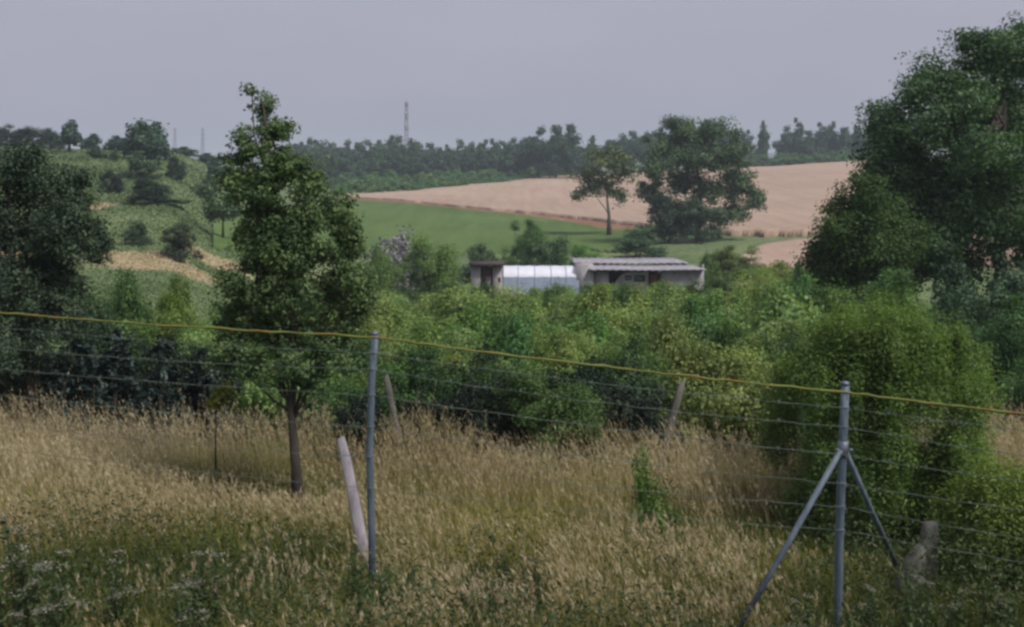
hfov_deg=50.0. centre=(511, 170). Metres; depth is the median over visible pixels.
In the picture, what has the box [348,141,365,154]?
forest tree
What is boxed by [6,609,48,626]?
flowering weed
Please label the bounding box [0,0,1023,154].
sky
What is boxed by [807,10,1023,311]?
tree
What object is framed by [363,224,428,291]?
shrub
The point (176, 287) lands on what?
shrub
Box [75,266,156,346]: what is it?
shrub
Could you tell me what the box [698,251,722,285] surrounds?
shrub
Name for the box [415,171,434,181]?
shrub
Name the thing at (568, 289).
shrub
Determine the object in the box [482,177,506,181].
shrub
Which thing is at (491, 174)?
shrub
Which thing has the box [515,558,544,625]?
leafy weed
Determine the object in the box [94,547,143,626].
flowering weed
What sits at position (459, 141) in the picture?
forest tree
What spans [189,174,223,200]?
shrub
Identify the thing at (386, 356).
shrub
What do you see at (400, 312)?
shrub
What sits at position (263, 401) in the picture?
shrub
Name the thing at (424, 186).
shrub
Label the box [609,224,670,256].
shrub
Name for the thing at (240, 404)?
shrub
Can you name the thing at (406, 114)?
radio mast
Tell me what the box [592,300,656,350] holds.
shrub
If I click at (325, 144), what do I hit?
forest tree
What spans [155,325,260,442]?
shrub
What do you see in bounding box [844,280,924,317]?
shrub
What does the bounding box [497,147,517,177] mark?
forest tree
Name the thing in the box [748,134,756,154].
forest tree
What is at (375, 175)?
shrub
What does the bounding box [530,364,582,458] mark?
shrub
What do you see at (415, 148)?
forest tree
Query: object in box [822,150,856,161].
shrub
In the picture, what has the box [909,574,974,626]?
flowering weed
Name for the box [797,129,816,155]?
forest tree
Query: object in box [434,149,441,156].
forest tree
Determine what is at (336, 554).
green grass
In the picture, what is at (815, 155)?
shrub
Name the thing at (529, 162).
forest tree
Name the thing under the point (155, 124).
hilltop tree
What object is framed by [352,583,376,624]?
leafy weed
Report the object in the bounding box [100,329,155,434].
bush
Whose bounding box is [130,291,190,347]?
shrub
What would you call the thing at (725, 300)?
shrub
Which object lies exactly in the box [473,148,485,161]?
forest tree
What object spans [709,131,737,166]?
forest tree
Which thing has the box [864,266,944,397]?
shrub
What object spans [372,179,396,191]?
shrub
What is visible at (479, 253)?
shrub
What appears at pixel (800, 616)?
flowering weed
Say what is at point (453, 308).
shrub
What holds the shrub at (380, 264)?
on the ground at (688, 251)
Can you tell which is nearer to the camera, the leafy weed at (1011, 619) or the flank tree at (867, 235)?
the leafy weed at (1011, 619)
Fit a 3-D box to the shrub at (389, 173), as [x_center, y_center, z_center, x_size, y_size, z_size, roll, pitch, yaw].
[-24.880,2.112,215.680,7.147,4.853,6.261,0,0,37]
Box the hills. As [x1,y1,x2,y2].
[190,151,956,169]
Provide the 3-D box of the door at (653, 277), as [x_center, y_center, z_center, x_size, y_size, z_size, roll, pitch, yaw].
[7.199,6.139,55.385,0.454,1.848,0.070,0,0,0]
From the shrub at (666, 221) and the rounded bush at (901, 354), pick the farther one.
the shrub at (666, 221)
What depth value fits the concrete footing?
7.71 m
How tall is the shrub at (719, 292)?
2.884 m
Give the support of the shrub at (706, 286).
on the ground at (688, 251)
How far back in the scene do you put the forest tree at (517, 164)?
245.91 m
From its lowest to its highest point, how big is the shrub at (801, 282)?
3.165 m
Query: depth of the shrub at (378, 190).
201.43 m
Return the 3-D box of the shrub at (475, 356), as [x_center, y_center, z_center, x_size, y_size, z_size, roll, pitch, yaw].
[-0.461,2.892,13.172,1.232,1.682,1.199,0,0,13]
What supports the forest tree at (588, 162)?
on the ground at (688, 251)
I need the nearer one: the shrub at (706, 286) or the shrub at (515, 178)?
the shrub at (706, 286)
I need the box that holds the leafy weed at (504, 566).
[493,548,517,603]
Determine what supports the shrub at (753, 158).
on the ground at (688, 251)
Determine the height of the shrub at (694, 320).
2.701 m
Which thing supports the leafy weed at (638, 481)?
on the ground at (688, 251)
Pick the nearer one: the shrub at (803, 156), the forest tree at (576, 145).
the shrub at (803, 156)
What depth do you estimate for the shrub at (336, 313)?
21.07 m
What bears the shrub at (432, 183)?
on the ground at (688, 251)
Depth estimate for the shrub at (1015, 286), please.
25.73 m
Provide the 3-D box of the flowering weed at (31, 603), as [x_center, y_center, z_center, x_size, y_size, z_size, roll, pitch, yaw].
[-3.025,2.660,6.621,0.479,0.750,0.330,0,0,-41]
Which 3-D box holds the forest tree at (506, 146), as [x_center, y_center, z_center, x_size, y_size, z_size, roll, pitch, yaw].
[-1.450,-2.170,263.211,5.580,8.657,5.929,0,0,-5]
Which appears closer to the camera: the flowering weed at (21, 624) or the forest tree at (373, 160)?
the flowering weed at (21, 624)
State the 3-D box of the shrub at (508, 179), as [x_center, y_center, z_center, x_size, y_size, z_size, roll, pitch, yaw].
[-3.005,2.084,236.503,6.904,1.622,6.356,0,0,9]
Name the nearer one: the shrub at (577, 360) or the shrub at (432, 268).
the shrub at (577, 360)
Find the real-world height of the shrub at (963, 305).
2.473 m
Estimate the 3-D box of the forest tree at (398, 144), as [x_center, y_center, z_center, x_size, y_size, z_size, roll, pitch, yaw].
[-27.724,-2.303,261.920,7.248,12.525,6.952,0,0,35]
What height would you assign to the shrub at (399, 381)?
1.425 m
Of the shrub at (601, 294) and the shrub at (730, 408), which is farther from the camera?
the shrub at (601, 294)
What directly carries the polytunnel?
on the ground at (688, 251)
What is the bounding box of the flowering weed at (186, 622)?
[167,581,212,626]
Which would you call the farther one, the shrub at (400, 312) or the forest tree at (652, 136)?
the forest tree at (652, 136)
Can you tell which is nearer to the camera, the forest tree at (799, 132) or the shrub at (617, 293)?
the shrub at (617, 293)
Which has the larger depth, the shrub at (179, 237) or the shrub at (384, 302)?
the shrub at (179, 237)
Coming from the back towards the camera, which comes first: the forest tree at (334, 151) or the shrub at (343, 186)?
the forest tree at (334, 151)
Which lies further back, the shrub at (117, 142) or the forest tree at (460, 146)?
the forest tree at (460, 146)
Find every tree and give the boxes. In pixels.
[0,139,117,448]
[57,119,82,151]
[120,118,175,160]
[149,120,168,145]
[200,189,243,237]
[201,82,379,509]
[293,143,299,152]
[294,148,308,174]
[300,137,315,152]
[303,150,317,173]
[310,145,319,157]
[312,139,324,152]
[312,139,328,149]
[326,147,340,179]
[327,142,335,155]
[332,150,356,178]
[339,138,351,153]
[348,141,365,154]
[351,145,367,176]
[364,139,378,150]
[364,151,377,176]
[369,143,379,152]
[376,145,397,177]
[384,135,394,145]
[386,147,413,176]
[387,135,407,176]
[407,138,418,175]
[407,143,426,163]
[425,142,435,152]
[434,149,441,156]
[444,149,452,159]
[446,153,455,172]
[450,143,464,163]
[452,138,470,153]
[459,151,476,172]
[470,146,478,171]
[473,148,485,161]
[476,139,487,153]
[484,146,499,168]
[484,150,499,171]
[487,138,500,154]
[495,144,515,170]
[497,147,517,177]
[509,137,518,150]
[509,149,528,173]
[516,137,527,150]
[518,143,534,173]
[519,125,549,177]
[540,124,572,177]
[541,150,554,176]
[559,159,567,173]
[560,123,582,174]
[566,143,641,234]
[574,141,582,151]
[578,147,586,159]
[581,154,595,170]
[585,135,599,168]
[600,139,613,171]
[606,133,626,161]
[623,130,640,167]
[629,130,655,166]
[631,114,767,240]
[650,127,664,163]
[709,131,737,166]
[740,129,753,158]
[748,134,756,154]
[754,120,771,156]
[771,135,784,154]
[776,125,803,153]
[790,169,935,296]
[791,118,804,154]
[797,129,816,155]
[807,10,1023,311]
[814,122,830,154]
[826,121,839,151]
[833,126,855,153]
[850,126,866,153]
[854,132,872,149]
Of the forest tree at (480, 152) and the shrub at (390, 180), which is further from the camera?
the forest tree at (480, 152)
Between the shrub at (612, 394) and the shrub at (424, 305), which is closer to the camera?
the shrub at (612, 394)
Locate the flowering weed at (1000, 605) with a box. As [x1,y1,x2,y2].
[974,564,1007,626]
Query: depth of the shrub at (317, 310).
23.70 m
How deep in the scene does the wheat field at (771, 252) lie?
79.94 m
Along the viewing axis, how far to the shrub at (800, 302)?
31.54 m
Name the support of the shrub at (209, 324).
on the ground at (688, 251)
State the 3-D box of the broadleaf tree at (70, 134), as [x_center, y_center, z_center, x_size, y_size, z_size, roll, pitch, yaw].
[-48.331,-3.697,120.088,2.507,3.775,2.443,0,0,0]
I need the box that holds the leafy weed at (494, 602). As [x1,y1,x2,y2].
[488,584,511,626]
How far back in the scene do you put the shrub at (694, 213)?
92.19 m
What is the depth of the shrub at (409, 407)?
12.37 m
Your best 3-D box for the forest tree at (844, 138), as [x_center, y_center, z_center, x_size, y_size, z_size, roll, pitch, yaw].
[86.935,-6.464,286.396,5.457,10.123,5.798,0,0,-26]
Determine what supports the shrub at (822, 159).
on the ground at (688, 251)
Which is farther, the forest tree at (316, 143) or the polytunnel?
the forest tree at (316, 143)
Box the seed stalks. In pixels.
[0,505,1018,626]
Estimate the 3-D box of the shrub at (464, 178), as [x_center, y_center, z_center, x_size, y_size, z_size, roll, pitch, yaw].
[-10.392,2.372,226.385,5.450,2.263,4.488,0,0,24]
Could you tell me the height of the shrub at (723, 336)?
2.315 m
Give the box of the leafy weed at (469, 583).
[455,571,475,613]
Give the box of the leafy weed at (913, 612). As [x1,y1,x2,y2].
[883,560,942,626]
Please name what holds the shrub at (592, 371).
on the ground at (688, 251)
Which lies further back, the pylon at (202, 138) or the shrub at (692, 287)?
the pylon at (202, 138)
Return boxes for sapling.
[205,380,236,499]
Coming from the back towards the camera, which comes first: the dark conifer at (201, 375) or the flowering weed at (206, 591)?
the dark conifer at (201, 375)
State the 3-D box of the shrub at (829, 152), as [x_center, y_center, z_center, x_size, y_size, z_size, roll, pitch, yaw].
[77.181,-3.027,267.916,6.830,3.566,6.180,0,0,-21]
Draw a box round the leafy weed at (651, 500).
[638,472,671,543]
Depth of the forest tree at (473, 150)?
268.40 m
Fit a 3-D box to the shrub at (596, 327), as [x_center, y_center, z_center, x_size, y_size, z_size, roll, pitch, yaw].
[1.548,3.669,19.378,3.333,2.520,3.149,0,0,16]
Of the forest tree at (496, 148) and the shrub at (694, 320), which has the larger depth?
the forest tree at (496, 148)
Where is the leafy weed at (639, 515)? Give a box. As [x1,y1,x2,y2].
[627,500,644,540]
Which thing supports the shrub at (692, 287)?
on the ground at (688, 251)
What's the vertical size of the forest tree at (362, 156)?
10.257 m
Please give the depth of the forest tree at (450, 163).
251.28 m
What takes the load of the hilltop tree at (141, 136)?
on the ground at (688, 251)
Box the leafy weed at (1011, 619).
[991,592,1019,626]
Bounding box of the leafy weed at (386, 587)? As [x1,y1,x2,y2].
[374,563,401,617]
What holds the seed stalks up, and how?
on the ground at (688, 251)
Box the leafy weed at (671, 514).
[661,500,682,543]
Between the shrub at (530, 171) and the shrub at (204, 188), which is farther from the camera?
the shrub at (530, 171)
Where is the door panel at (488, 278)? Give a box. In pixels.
[485,276,490,291]
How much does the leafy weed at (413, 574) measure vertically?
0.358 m
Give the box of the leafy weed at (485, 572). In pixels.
[469,553,505,626]
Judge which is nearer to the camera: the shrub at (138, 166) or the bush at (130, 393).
the bush at (130, 393)
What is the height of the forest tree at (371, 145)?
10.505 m
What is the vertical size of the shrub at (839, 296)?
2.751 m
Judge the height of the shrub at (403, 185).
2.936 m
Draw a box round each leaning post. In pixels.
[337,436,368,573]
[384,374,406,464]
[654,381,684,475]
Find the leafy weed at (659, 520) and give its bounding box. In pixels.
[647,498,671,556]
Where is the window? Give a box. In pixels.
[634,275,644,281]
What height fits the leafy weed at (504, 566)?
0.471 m
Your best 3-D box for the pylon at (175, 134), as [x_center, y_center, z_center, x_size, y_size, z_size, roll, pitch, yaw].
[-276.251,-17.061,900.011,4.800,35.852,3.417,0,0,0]
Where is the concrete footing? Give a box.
[890,544,925,612]
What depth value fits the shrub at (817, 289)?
37.30 m
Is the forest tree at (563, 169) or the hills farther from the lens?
the hills
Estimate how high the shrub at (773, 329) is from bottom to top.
2.040 m
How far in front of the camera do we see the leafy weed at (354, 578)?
7.39 m
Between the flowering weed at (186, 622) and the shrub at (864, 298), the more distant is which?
the shrub at (864, 298)
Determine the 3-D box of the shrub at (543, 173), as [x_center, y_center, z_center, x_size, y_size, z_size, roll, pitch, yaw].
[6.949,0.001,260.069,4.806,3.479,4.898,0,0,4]
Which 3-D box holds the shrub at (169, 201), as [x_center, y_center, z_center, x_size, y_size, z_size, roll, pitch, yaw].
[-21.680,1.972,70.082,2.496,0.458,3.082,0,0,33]
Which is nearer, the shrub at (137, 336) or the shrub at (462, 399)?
the shrub at (462, 399)
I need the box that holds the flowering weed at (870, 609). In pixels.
[851,584,882,626]
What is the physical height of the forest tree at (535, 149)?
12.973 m
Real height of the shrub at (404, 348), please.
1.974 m
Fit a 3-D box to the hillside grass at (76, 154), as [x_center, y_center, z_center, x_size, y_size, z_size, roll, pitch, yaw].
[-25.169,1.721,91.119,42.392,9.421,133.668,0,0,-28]
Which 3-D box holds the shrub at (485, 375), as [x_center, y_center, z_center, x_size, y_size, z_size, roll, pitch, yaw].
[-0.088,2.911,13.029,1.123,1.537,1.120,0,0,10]
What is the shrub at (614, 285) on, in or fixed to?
on the ground at (688, 251)
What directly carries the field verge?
on the ground at (688, 251)
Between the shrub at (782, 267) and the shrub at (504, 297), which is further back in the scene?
the shrub at (782, 267)
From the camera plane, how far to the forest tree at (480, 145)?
295.02 m
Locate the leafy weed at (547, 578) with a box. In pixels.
[530,557,552,613]
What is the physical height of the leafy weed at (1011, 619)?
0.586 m
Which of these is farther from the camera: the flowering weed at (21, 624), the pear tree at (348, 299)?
the pear tree at (348, 299)
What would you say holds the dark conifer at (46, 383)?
on the ground at (688, 251)
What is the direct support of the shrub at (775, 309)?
on the ground at (688, 251)
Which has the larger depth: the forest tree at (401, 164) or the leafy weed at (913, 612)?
the forest tree at (401, 164)
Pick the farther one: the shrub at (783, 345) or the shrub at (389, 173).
the shrub at (389, 173)
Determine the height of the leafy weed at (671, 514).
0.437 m
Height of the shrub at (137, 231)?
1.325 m
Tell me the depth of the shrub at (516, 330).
19.19 m
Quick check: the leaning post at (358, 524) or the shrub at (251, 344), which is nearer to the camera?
the leaning post at (358, 524)
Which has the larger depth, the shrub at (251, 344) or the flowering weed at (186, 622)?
the shrub at (251, 344)
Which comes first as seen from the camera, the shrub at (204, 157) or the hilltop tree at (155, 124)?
the hilltop tree at (155, 124)
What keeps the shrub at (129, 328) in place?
on the ground at (688, 251)
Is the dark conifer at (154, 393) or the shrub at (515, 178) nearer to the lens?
the dark conifer at (154, 393)
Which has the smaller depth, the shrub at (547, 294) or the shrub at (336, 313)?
the shrub at (336, 313)
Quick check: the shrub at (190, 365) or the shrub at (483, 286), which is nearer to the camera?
the shrub at (190, 365)
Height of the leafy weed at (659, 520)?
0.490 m
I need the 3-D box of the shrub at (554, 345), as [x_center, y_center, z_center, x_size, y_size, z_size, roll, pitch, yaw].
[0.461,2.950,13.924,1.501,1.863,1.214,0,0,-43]
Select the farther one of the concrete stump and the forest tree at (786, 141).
the forest tree at (786, 141)
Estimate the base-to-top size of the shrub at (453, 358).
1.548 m
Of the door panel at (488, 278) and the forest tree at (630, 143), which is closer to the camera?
the door panel at (488, 278)
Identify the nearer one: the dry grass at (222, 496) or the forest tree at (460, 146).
the dry grass at (222, 496)
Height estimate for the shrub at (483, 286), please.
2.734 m
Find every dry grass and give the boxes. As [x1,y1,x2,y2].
[0,372,1023,626]
[3,202,252,285]
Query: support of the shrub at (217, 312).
on the ground at (688, 251)
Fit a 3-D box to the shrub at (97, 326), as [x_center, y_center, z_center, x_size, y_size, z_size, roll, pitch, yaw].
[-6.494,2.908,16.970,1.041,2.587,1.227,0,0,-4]
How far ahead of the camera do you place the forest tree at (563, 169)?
250.57 m
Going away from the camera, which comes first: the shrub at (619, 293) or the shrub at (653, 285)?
the shrub at (619, 293)
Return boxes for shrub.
[0,124,20,146]
[0,125,43,147]
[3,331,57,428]
[29,127,67,148]
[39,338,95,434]
[56,277,114,405]
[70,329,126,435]
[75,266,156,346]
[78,133,107,149]
[86,146,107,158]
[90,324,185,431]
[98,169,125,192]
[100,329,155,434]
[102,135,128,150]
[108,150,119,160]
[109,318,187,349]
[115,150,163,178]
[120,218,156,244]
[121,172,173,204]
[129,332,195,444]
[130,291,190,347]
[152,267,214,334]
[155,198,196,204]
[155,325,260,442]
[159,219,205,263]
[163,157,187,180]
[170,146,199,156]
[170,339,255,446]
[175,330,285,425]
[177,314,237,348]
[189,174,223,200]
[192,302,221,337]
[197,153,225,164]
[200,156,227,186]
[204,301,249,323]
[212,317,302,433]
[217,346,363,456]
[232,296,273,428]
[281,282,336,329]
[282,338,390,457]
[312,357,435,456]
[323,310,398,351]
[328,182,357,193]
[328,386,406,473]
[330,172,367,192]
[337,335,401,393]
[338,180,370,194]
[354,307,440,356]
[356,283,415,338]
[357,244,403,292]
[359,180,382,192]
[361,174,375,181]
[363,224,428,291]
[363,322,467,395]
[368,292,418,326]
[370,171,383,179]
[370,182,384,191]
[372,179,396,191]
[374,332,463,451]
[376,309,437,342]
[377,283,429,312]
[380,169,397,179]
[381,292,413,307]
[385,177,401,190]
[386,386,442,468]
[393,179,417,190]
[396,229,463,296]
[397,276,520,348]
[399,311,466,372]
[403,182,422,190]
[405,299,422,315]
[407,292,442,319]
[410,278,471,307]
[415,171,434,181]
[415,182,430,188]
[418,179,440,187]
[418,383,486,473]
[421,303,530,370]
[432,353,511,383]
[434,177,458,186]
[436,326,527,377]
[438,342,525,401]
[447,179,469,185]
[449,366,524,464]
[452,169,468,178]
[456,242,503,281]
[456,279,539,320]
[459,177,474,184]
[460,296,537,342]
[463,354,505,412]
[469,179,492,183]
[469,277,501,306]
[469,300,545,379]
[477,169,502,178]
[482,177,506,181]
[483,356,620,482]
[487,169,507,177]
[487,364,535,458]
[494,176,510,180]
[496,294,568,333]
[498,219,549,265]
[502,309,646,367]
[506,177,524,179]
[506,328,619,383]
[511,286,544,304]
[512,175,534,178]
[519,174,536,177]
[520,167,537,174]
[521,328,587,382]
[527,235,572,265]
[528,168,542,176]
[528,293,625,343]
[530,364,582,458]
[532,284,614,306]
[534,168,547,175]
[536,276,573,318]
[540,289,575,328]
[548,368,609,469]
[549,346,661,415]
[551,319,620,374]
[556,282,657,334]
[557,352,661,460]
[558,244,617,265]
[566,284,676,330]
[567,279,614,303]
[590,370,650,463]
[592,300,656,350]
[596,328,703,461]
[602,279,703,323]
[607,282,620,297]
[607,283,630,306]
[607,284,638,306]
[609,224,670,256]
[611,295,678,332]
[612,379,687,462]
[627,291,730,349]
[630,298,705,411]
[635,181,690,243]
[636,282,688,298]
[641,339,796,464]
[646,281,702,302]
[670,193,722,243]
[675,279,831,362]
[679,273,770,324]
[679,278,724,300]
[680,277,734,307]
[685,288,752,342]
[685,309,768,445]
[696,336,798,463]
[697,245,767,281]
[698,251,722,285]
[699,268,784,305]
[725,265,798,331]
[738,154,762,166]
[738,260,810,285]
[741,316,871,433]
[747,264,784,286]
[753,160,773,166]
[753,328,814,457]
[758,154,774,166]
[770,153,791,165]
[770,153,793,165]
[777,153,813,165]
[777,262,828,303]
[790,294,809,318]
[791,154,818,164]
[796,297,827,332]
[801,278,855,303]
[803,286,839,315]
[804,152,824,163]
[809,155,834,162]
[809,277,878,429]
[818,151,837,161]
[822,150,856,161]
[828,283,861,296]
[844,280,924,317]
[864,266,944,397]
[920,439,1023,605]
[927,277,1014,383]
[930,255,995,327]
[946,293,1023,409]
[982,246,1023,325]
[986,361,1023,455]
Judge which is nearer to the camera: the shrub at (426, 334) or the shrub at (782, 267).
the shrub at (426, 334)
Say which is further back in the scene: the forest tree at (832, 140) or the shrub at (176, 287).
the forest tree at (832, 140)
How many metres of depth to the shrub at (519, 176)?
242.55 m
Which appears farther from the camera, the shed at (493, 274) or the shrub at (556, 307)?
the shed at (493, 274)
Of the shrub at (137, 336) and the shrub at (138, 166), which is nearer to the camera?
the shrub at (137, 336)
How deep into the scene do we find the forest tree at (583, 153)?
270.16 m
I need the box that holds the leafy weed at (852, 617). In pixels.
[842,602,861,626]
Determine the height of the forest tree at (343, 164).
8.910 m
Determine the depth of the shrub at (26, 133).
127.52 m
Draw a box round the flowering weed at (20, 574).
[0,513,51,625]
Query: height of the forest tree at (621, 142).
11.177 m
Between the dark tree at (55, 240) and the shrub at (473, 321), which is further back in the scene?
the shrub at (473, 321)
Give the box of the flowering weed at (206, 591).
[178,550,229,626]
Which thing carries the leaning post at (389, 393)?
on the ground at (688, 251)
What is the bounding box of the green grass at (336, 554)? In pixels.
[0,430,1023,626]
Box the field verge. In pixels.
[344,198,634,233]
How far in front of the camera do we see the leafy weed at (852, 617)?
6.25 m
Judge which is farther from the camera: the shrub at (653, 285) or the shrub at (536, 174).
the shrub at (536, 174)
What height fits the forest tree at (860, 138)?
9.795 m
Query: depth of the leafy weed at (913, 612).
6.40 m
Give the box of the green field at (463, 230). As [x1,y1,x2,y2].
[213,200,628,255]
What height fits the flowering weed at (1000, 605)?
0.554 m
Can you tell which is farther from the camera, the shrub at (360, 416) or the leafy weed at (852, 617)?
the shrub at (360, 416)
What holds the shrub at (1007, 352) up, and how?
on the ground at (688, 251)
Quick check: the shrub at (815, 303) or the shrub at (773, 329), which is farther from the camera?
the shrub at (815, 303)
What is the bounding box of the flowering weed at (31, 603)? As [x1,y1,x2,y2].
[0,560,49,626]
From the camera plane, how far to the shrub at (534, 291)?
47.85 m
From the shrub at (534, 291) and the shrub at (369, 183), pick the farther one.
the shrub at (369, 183)
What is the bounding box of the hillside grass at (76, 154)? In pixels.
[0,147,297,357]
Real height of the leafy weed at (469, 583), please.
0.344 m
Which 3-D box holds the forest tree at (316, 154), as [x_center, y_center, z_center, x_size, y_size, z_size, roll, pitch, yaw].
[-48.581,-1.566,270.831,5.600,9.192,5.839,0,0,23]
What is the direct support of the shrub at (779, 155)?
on the ground at (688, 251)
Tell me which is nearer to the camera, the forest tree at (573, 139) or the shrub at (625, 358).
the shrub at (625, 358)
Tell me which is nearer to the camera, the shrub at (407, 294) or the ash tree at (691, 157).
the shrub at (407, 294)
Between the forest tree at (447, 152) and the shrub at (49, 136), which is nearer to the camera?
the shrub at (49, 136)
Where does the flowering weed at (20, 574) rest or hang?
on the ground at (688, 251)
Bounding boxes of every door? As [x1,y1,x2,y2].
[483,267,492,292]
[650,274,658,287]
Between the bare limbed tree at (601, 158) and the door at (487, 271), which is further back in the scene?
the bare limbed tree at (601, 158)
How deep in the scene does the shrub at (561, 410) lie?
11.78 m
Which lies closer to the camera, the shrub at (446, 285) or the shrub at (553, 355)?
the shrub at (553, 355)
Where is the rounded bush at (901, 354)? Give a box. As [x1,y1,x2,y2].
[744,286,1016,553]
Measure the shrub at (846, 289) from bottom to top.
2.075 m
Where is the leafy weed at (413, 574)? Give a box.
[395,562,418,608]
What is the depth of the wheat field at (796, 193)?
164.35 m
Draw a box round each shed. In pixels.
[469,261,504,295]
[571,257,705,294]
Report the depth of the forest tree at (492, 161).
248.59 m
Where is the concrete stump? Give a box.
[919,520,939,599]
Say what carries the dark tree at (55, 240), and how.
on the ground at (688, 251)
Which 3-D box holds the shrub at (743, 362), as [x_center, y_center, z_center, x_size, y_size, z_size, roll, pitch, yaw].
[3.211,3.074,14.172,1.702,1.863,1.716,0,0,22]
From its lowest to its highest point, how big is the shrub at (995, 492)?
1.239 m
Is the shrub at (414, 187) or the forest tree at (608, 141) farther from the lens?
the forest tree at (608, 141)
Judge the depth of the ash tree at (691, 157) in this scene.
94.30 m
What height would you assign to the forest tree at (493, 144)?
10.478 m
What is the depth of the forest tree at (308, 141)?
279.88 m
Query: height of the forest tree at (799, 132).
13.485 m
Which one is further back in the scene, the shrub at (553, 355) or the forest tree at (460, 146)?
the forest tree at (460, 146)
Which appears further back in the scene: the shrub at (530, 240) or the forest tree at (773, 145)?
the forest tree at (773, 145)
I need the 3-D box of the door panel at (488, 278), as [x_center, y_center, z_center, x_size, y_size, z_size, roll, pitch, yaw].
[-1.189,5.715,55.160,0.294,0.776,0.080,0,0,0]
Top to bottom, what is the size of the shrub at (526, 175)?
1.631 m
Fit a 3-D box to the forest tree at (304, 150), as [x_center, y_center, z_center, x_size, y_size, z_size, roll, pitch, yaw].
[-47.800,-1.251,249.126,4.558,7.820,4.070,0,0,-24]
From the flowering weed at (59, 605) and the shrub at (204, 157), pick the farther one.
the shrub at (204, 157)
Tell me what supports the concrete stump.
on the ground at (688, 251)
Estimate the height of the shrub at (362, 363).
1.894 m
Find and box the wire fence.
[0,312,1023,626]
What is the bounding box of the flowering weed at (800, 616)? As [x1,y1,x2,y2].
[779,593,815,626]
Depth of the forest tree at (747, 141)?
299.67 m
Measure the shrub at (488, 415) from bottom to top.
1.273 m
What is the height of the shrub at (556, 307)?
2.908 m
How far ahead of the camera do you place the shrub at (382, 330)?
20.43 m
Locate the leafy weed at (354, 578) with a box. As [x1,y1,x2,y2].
[338,548,371,604]
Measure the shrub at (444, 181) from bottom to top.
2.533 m
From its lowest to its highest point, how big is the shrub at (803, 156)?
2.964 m
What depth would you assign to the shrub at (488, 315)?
24.26 m
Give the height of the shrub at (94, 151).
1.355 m
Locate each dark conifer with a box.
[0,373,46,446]
[10,335,83,434]
[44,337,129,449]
[90,327,144,436]
[120,337,192,454]
[175,346,233,451]
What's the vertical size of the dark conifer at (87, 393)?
1.550 m
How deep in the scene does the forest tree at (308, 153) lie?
254.07 m
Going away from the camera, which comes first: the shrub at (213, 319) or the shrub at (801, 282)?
the shrub at (213, 319)
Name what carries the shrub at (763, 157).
on the ground at (688, 251)
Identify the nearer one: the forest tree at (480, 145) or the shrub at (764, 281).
the shrub at (764, 281)
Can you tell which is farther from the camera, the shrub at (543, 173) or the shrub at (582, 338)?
the shrub at (543, 173)
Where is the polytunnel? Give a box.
[503,265,578,296]
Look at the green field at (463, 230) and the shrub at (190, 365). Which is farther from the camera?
the green field at (463, 230)
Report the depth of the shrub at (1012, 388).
13.40 m
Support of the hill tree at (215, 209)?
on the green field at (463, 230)
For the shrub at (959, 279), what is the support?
on the ground at (688, 251)
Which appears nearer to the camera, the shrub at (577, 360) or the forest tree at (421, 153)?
the shrub at (577, 360)
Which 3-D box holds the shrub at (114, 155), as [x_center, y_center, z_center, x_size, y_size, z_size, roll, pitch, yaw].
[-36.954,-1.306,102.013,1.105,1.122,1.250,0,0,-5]
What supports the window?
in the long shed at (674, 270)
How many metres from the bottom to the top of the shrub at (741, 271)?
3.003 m
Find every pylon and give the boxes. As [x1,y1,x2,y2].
[172,128,177,147]
[200,130,205,152]
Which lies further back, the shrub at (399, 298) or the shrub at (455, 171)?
the shrub at (455, 171)
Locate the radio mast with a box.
[404,99,408,148]
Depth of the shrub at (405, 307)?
32.68 m
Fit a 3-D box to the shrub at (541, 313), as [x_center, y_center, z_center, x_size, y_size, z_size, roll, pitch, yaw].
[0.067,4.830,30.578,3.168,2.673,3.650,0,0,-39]
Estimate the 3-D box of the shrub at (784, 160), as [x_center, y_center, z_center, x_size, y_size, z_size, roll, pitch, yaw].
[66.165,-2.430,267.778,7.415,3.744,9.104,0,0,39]
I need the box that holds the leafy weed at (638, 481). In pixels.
[624,444,654,525]
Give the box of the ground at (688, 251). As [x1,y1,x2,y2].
[0,149,1023,626]
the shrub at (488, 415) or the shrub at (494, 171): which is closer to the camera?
the shrub at (488, 415)
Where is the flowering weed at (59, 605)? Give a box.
[30,546,93,626]
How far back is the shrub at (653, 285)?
44.79 m
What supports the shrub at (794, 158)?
on the ground at (688, 251)
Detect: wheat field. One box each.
[344,160,1012,237]
[740,235,1021,268]
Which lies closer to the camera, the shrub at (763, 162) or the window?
the window
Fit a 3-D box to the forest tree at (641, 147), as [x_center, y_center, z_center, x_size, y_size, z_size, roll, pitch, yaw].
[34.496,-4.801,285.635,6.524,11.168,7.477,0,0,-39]
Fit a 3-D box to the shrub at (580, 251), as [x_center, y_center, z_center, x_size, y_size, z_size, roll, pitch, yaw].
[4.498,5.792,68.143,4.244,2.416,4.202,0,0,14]
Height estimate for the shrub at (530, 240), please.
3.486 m

